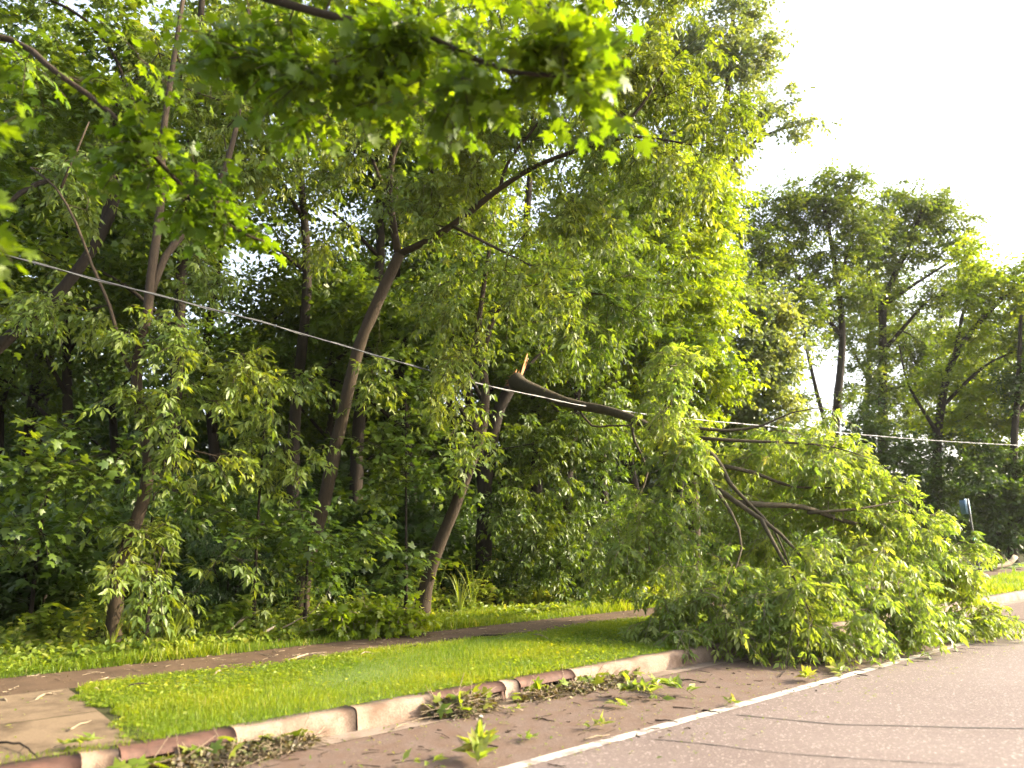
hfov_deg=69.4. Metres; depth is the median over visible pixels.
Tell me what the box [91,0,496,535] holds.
wood tree
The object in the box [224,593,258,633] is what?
weed plant
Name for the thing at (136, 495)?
shrub
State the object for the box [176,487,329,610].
shrub
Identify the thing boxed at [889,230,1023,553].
roadside tree
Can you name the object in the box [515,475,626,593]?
shrub
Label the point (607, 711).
twig litter
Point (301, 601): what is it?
weed plant
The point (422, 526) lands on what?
shrub
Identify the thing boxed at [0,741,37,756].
fallen stick
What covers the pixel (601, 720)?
leaf sprig
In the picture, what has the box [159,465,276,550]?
shrub
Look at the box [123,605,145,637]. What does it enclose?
weed plant
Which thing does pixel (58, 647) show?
ground cover
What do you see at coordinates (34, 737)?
path slab
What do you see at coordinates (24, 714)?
slab litter
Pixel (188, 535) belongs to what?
shrub
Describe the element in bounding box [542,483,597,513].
shrub
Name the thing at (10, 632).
weed plant
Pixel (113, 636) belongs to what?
tall grass
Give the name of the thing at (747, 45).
cottonwood tree
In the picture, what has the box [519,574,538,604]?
weed plant
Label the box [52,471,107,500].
shrub
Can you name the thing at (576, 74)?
maple tree
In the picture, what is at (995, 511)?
thicket tree
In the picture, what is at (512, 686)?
kerb
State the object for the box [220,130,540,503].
wood tree
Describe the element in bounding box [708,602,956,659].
kerb
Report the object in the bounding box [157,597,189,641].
tall grass
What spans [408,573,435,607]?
weed plant
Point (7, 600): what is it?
shrub
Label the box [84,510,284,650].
boxelder sapling
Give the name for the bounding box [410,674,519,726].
debris pile
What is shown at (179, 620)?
weed plant
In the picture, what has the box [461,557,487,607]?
weed plant
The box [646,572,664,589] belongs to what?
weed plant
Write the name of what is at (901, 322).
roadside tree
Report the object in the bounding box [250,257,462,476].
wood tree
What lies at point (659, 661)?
kerb
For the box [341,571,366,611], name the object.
weed plant
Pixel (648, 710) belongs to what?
leaf litter
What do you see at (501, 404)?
broken tree
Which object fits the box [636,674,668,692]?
leaf sprig
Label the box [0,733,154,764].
slab edge grass
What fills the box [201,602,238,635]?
weed plant
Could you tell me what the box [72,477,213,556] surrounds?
shrub
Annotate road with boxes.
[502,628,1023,767]
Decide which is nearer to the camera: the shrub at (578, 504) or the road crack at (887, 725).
the road crack at (887, 725)
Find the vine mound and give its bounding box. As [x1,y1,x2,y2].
[303,587,442,641]
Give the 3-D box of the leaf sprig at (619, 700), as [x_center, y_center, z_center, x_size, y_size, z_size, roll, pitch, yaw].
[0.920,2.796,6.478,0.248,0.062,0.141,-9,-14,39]
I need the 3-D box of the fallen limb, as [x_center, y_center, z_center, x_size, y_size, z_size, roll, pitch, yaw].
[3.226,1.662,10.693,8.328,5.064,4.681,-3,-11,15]
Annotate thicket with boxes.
[771,454,1023,554]
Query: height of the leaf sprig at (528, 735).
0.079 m
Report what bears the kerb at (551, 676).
on the gutter
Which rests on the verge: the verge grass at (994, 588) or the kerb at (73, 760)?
the verge grass at (994, 588)
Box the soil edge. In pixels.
[69,687,152,739]
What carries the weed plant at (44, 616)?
on the wood floor
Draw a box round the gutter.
[201,599,1023,767]
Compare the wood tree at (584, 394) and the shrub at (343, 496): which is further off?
the wood tree at (584, 394)
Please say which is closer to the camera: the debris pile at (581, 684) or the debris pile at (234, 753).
the debris pile at (234, 753)
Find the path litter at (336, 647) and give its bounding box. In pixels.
[2,608,652,692]
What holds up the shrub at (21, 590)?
on the wood floor
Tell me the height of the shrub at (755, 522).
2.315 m
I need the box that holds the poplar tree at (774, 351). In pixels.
[697,282,823,489]
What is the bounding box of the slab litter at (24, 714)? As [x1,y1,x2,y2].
[0,693,104,752]
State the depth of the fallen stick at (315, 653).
8.25 m
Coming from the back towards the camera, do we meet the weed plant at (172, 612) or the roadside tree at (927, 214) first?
the roadside tree at (927, 214)
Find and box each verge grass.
[796,570,1023,609]
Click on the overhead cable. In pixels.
(118, 285)
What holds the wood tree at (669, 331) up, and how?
on the wood floor
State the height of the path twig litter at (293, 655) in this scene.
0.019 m
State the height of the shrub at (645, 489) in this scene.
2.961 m
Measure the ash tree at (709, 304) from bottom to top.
13.046 m
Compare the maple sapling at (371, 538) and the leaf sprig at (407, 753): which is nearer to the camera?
the leaf sprig at (407, 753)
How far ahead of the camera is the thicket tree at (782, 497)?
30.29 m
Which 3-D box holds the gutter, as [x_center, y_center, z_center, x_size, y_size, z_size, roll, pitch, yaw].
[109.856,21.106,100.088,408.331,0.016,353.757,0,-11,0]
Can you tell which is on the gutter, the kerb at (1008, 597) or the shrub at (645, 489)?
the kerb at (1008, 597)
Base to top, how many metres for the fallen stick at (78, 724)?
0.028 m
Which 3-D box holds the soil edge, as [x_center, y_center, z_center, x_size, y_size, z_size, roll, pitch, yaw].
[-3.182,2.549,5.793,0.125,0.010,2.100,9,-14,-40]
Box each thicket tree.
[739,447,866,561]
[824,397,952,562]
[887,419,977,556]
[943,448,1023,564]
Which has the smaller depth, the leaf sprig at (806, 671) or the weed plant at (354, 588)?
the leaf sprig at (806, 671)
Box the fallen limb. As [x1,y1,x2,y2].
[506,342,1023,671]
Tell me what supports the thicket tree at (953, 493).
on the wood floor
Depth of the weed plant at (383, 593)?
11.92 m
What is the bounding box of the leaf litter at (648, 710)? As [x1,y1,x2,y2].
[218,638,1020,767]
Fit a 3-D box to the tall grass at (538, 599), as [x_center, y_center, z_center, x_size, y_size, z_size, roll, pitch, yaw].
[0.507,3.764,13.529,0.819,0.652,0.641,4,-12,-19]
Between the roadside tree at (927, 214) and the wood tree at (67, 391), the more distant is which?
the roadside tree at (927, 214)
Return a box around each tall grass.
[88,610,123,643]
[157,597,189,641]
[449,574,473,610]
[456,564,492,610]
[525,576,552,603]
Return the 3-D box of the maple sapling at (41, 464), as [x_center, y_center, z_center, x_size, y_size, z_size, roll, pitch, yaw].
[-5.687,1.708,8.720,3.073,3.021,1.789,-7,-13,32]
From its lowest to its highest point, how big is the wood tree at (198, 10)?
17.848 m
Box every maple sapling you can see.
[0,402,173,623]
[157,480,459,621]
[328,362,493,610]
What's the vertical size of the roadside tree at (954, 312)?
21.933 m
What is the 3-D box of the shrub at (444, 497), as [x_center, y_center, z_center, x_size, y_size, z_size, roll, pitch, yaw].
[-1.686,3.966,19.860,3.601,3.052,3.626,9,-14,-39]
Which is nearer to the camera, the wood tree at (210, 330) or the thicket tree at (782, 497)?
the wood tree at (210, 330)
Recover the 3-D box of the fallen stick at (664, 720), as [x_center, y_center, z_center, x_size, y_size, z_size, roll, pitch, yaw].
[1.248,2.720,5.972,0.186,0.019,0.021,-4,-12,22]
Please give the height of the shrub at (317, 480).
4.126 m
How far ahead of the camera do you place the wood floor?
14.73 m
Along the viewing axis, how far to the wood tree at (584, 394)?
25.55 m
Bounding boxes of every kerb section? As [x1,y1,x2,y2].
[115,725,236,763]
[426,680,505,723]
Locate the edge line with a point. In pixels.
(551, 756)
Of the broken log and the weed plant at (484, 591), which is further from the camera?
the broken log
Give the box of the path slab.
[0,688,133,763]
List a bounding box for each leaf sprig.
[53,732,102,747]
[395,748,447,765]
[451,719,500,765]
[509,702,523,711]
[517,729,539,739]
[583,709,614,728]
[602,698,631,706]
[616,677,675,699]
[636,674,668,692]
[658,674,702,696]
[723,693,742,703]
[795,664,816,678]
[825,661,848,675]
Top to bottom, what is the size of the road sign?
2.435 m
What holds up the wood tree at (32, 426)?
on the wood floor
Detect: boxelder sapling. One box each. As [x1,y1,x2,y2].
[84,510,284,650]
[175,362,346,633]
[457,468,619,604]
[528,411,667,605]
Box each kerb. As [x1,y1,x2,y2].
[0,751,81,767]
[78,746,119,767]
[229,705,355,742]
[349,692,434,729]
[497,678,518,700]
[510,668,575,703]
[567,645,713,680]
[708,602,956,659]
[955,590,1023,609]
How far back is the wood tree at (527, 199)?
20.41 m
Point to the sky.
(933, 90)
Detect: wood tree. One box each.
[0,0,207,359]
[0,0,366,643]
[0,0,368,523]
[0,13,170,462]
[0,23,220,467]
[0,65,168,434]
[0,111,236,487]
[0,222,229,492]
[6,1,169,450]
[61,103,351,465]
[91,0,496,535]
[194,0,521,577]
[195,224,430,478]
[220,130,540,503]
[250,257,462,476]
[274,256,479,481]
[303,88,630,491]
[336,156,565,583]
[411,312,572,506]
[431,0,701,516]
[460,217,684,578]
[487,219,741,521]
[494,128,700,504]
[527,313,685,500]
[563,159,781,513]
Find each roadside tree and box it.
[723,157,903,558]
[765,274,869,558]
[812,256,953,505]
[831,177,1015,556]
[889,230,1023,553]
[893,256,1023,523]
[947,307,1023,562]
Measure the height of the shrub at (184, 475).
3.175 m
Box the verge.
[2,573,1023,739]
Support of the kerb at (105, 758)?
on the gutter
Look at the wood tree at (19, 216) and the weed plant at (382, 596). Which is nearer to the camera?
the weed plant at (382, 596)
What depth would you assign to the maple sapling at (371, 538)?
10.01 m
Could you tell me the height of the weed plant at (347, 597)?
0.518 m
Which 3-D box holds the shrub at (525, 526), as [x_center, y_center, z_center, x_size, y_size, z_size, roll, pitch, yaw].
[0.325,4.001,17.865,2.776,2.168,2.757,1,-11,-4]
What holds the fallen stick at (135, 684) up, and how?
on the verge
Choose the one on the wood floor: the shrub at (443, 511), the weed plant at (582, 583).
the shrub at (443, 511)
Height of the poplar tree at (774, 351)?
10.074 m
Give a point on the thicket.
(1021, 551)
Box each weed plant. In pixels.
[1,613,29,654]
[20,601,70,646]
[62,598,98,647]
[72,587,106,636]
[104,602,131,637]
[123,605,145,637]
[151,586,184,639]
[165,607,191,635]
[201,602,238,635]
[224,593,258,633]
[254,586,278,622]
[271,570,312,625]
[284,604,302,619]
[310,581,325,609]
[338,592,356,612]
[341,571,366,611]
[365,592,385,605]
[370,585,392,601]
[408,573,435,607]
[416,553,452,608]
[459,572,481,609]
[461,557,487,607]
[471,579,497,607]
[487,548,521,604]
[500,586,517,605]
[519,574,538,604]
[547,560,570,602]
[572,563,592,597]
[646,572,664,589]
[662,576,675,590]
[710,565,727,584]
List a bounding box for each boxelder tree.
[285,0,769,624]
[386,193,719,613]
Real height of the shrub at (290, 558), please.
2.334 m
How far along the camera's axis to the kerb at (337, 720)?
5.60 m
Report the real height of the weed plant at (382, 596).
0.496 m
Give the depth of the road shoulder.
6.04 m
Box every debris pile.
[97,712,336,767]
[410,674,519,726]
[508,659,650,703]
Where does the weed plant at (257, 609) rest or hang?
on the wood floor
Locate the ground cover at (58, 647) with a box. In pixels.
[0,563,919,670]
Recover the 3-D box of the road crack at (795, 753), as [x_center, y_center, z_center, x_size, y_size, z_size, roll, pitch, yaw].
[1.955,2.549,5.122,2.081,0.022,0.094,-4,-12,20]
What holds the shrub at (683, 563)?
on the wood floor
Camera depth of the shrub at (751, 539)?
21.47 m
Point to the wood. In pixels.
(102, 436)
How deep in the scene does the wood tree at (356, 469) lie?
17.10 m
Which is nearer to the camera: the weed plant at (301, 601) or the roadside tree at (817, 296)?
the weed plant at (301, 601)
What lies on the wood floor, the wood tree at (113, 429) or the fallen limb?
the wood tree at (113, 429)
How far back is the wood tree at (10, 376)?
17.85 m
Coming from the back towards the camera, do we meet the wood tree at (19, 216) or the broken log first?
the broken log
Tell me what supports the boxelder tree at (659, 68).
on the wood floor
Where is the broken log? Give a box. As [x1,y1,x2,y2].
[989,555,1017,570]
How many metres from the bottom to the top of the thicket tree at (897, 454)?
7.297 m
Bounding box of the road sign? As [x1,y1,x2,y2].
[959,499,980,571]
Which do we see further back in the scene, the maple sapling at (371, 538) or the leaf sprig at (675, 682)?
the maple sapling at (371, 538)
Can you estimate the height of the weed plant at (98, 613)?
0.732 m
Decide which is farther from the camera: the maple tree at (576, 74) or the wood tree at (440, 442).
the wood tree at (440, 442)
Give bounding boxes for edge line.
[499,627,1021,767]
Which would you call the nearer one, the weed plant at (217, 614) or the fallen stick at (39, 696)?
the fallen stick at (39, 696)
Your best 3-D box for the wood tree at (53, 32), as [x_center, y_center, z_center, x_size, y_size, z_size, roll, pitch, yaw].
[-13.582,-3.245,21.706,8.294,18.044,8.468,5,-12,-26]
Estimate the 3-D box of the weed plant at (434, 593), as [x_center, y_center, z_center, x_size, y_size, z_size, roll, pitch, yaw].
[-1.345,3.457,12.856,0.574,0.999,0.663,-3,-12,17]
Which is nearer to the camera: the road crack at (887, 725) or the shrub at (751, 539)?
the road crack at (887, 725)
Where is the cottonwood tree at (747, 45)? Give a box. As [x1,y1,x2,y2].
[542,0,842,320]
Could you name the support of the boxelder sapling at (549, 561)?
on the wood floor
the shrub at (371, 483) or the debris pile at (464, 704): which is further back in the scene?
the shrub at (371, 483)
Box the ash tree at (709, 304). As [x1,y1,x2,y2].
[575,127,770,566]
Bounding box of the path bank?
[2,562,1023,677]
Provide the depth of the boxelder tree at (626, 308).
12.90 m
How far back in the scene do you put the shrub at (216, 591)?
11.77 m
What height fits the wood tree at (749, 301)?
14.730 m
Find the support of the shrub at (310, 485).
on the wood floor
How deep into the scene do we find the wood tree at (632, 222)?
22.47 m
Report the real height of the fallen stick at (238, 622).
0.438 m
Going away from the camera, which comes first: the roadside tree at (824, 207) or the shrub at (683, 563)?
the shrub at (683, 563)
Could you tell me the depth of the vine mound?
9.76 m
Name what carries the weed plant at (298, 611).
on the wood floor
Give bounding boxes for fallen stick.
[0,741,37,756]
[27,690,61,702]
[69,720,90,730]
[125,682,147,688]
[221,604,258,637]
[282,613,319,627]
[288,652,326,659]
[473,634,505,636]
[583,734,609,739]
[655,719,676,721]
[973,567,1021,570]
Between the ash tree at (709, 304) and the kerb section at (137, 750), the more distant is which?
the ash tree at (709, 304)
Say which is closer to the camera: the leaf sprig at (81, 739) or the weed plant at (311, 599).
the leaf sprig at (81, 739)
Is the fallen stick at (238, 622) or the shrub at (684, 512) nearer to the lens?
the fallen stick at (238, 622)
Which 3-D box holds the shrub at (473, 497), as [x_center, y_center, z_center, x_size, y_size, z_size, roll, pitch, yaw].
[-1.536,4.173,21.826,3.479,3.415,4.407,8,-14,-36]
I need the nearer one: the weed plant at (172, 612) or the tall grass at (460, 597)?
the weed plant at (172, 612)
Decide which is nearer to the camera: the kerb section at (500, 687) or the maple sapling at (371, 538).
the kerb section at (500, 687)
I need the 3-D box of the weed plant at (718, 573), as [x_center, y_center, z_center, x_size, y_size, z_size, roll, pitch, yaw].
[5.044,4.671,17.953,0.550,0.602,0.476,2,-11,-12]
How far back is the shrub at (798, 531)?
24.20 m
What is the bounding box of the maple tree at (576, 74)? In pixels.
[0,0,656,297]
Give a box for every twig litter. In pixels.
[2,585,874,693]
[263,637,999,767]
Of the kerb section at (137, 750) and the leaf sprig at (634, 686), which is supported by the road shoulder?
the leaf sprig at (634, 686)
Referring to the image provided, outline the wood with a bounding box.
[2,272,769,530]
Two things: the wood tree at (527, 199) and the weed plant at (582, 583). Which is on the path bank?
the weed plant at (582, 583)
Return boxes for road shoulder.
[226,602,1023,767]
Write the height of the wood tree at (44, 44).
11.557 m
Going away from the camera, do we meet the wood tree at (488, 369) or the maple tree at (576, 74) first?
the maple tree at (576, 74)
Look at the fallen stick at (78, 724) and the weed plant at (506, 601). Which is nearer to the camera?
the fallen stick at (78, 724)
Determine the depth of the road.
5.78 m
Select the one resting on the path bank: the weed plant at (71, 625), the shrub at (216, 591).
the weed plant at (71, 625)
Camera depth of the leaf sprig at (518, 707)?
6.34 m
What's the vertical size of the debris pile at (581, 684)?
0.376 m
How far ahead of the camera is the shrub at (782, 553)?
22.37 m
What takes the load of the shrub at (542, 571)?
on the wood floor
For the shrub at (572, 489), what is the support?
on the wood floor
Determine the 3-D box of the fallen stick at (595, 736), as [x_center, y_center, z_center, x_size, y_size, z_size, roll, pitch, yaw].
[0.631,2.628,5.509,0.266,0.026,0.020,9,-14,-39]
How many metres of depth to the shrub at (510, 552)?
15.16 m
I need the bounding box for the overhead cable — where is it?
[0,254,1023,445]
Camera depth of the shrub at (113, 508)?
11.65 m
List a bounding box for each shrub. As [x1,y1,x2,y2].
[0,428,114,525]
[0,473,145,639]
[0,481,173,628]
[0,486,24,617]
[0,544,21,625]
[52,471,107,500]
[61,452,243,621]
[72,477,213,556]
[108,485,194,519]
[130,462,266,521]
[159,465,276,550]
[163,524,290,622]
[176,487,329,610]
[186,484,379,614]
[192,433,349,526]
[259,455,390,536]
[301,474,385,600]
[314,461,390,497]
[336,457,468,605]
[345,473,441,520]
[368,444,476,586]
[423,478,477,586]
[425,466,497,533]
[437,496,531,595]
[454,521,553,601]
[495,504,580,590]
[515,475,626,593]
[528,533,568,594]
[542,479,613,510]
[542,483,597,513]
[542,484,632,513]
[577,462,641,503]
[604,489,712,576]
[620,509,698,586]
[643,488,704,527]
[682,494,776,577]
[704,511,780,574]
[728,515,801,560]
[752,500,821,570]
[758,524,807,569]
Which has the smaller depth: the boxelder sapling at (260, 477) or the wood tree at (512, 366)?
the boxelder sapling at (260, 477)
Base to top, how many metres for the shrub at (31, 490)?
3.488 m
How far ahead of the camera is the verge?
7.24 m
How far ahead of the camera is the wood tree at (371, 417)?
24.26 m
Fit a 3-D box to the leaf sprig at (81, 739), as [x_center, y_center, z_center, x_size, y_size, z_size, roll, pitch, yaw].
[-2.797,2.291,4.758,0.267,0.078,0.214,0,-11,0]
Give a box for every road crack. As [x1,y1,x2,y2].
[650,738,964,764]
[736,714,1023,728]
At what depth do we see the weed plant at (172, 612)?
9.46 m
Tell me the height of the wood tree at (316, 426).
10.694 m
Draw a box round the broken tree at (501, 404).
[383,263,653,604]
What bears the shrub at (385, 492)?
on the wood floor
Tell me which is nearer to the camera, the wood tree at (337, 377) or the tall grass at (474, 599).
the tall grass at (474, 599)
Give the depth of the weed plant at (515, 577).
13.56 m
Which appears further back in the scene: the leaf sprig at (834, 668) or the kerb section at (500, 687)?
the leaf sprig at (834, 668)
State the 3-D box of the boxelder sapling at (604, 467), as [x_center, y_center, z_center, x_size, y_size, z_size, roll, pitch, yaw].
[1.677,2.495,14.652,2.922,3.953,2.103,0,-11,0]
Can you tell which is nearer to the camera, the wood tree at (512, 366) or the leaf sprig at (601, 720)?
the leaf sprig at (601, 720)
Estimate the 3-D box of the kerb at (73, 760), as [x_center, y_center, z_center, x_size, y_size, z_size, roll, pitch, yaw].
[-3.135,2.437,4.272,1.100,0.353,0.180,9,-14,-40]
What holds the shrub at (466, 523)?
on the wood floor
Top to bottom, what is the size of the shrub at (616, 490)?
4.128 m
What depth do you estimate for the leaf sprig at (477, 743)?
4.97 m
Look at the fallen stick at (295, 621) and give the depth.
9.89 m
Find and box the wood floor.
[0,551,1023,655]
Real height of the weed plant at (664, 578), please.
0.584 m
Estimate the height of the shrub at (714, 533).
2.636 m
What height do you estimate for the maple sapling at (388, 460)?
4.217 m
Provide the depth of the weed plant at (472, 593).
12.51 m
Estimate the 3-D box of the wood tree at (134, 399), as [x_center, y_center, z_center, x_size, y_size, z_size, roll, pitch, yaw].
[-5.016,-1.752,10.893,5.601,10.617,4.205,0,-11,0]
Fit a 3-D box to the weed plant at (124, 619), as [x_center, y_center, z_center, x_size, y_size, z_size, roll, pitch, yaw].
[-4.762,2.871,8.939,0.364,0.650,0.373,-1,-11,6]
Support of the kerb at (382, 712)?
on the gutter
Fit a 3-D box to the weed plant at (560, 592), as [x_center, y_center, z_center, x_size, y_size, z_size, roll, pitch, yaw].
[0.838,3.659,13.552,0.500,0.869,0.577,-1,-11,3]
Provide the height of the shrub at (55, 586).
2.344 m
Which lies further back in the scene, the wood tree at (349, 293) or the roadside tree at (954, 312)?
the roadside tree at (954, 312)

